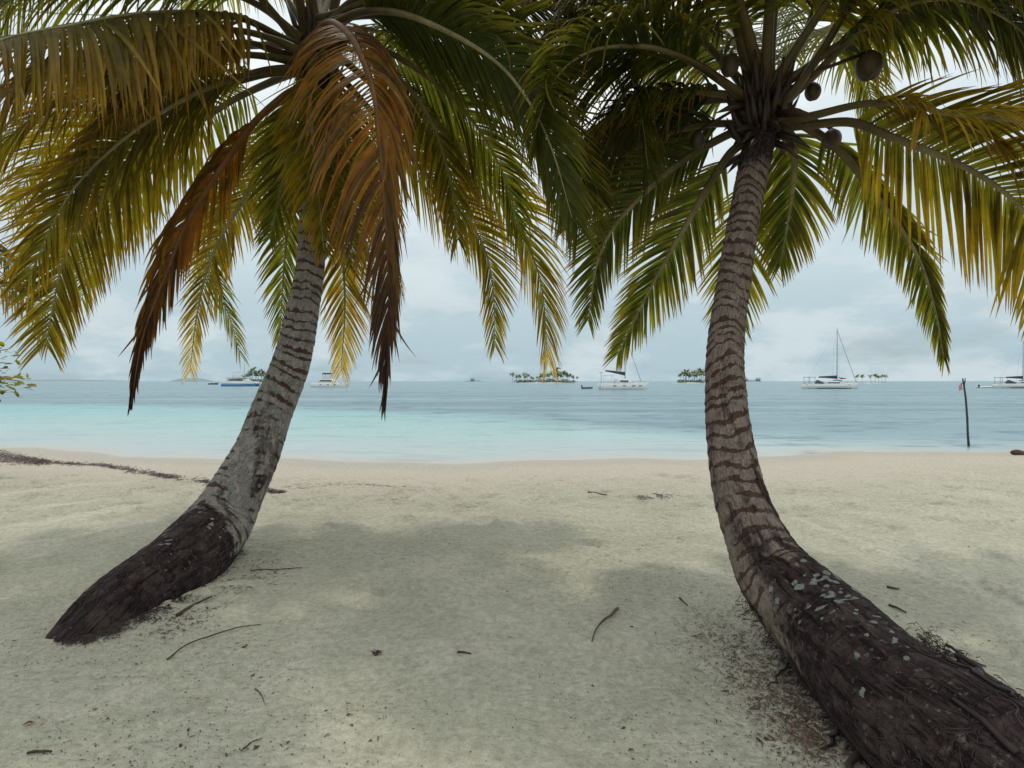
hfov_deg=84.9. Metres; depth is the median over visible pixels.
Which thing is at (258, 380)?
island scrub
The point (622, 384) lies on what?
sailing catamaran
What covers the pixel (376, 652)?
seed cluster
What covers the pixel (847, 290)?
sky
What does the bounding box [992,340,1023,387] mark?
sailing yacht
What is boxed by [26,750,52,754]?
stick
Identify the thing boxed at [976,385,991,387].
dinghy
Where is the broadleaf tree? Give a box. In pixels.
[0,341,36,401]
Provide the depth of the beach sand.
3.71 m
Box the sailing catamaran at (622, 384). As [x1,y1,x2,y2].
[598,351,648,389]
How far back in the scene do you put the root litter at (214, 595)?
3.77 m
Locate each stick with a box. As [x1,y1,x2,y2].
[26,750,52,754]
[175,595,211,615]
[591,607,618,641]
[888,603,906,612]
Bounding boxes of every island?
[2,379,120,380]
[169,378,214,381]
[464,380,483,381]
[522,382,562,382]
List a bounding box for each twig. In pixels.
[166,624,260,659]
[250,567,301,570]
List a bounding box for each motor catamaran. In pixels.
[221,372,260,385]
[310,373,348,386]
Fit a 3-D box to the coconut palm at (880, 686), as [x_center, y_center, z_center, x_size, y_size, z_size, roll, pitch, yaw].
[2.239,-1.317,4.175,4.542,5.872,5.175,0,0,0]
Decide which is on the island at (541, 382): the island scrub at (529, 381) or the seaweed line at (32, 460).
the island scrub at (529, 381)
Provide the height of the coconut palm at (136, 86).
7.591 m
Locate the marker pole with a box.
[959,378,969,445]
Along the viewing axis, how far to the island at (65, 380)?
3006.04 m
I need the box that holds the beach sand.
[0,448,1023,767]
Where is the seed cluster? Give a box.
[371,649,383,655]
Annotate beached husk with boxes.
[1010,449,1023,454]
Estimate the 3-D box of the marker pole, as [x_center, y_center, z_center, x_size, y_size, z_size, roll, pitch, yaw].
[12.835,0.969,15.889,0.287,2.291,0.091,0,0,9]
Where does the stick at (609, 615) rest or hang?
on the beach sand
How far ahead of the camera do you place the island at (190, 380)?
1398.81 m
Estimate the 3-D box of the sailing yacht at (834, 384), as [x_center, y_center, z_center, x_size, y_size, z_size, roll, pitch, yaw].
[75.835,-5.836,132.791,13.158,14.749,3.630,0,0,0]
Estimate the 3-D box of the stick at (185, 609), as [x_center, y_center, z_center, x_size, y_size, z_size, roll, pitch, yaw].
[-2.110,1.469,3.718,0.027,0.024,0.316,0,0,9]
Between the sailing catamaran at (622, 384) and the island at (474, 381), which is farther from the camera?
the island at (474, 381)
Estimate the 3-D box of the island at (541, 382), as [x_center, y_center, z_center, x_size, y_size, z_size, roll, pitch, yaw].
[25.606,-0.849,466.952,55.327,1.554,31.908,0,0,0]
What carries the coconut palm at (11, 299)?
on the beach sand
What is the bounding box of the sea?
[0,381,1023,464]
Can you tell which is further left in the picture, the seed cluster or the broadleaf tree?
the broadleaf tree
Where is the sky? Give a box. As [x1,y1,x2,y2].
[0,0,1023,380]
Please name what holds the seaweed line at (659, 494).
on the beach sand
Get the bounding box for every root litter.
[135,542,304,640]
[655,577,862,767]
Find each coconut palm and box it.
[0,0,680,648]
[0,240,65,359]
[510,0,1023,767]
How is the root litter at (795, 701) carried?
on the beach sand
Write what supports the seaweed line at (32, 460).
on the beach sand
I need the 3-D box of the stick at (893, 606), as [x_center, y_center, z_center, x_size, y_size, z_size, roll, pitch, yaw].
[2.535,1.474,3.679,0.019,0.018,0.126,0,0,-14]
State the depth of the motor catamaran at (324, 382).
165.14 m
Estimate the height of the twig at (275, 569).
0.018 m
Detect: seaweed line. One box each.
[0,449,286,493]
[285,482,679,499]
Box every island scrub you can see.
[249,378,262,381]
[514,379,575,382]
[677,379,704,382]
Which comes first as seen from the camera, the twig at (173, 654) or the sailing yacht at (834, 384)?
the twig at (173, 654)
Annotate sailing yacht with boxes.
[801,328,858,388]
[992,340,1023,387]
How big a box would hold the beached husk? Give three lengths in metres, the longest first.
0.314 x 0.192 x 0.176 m

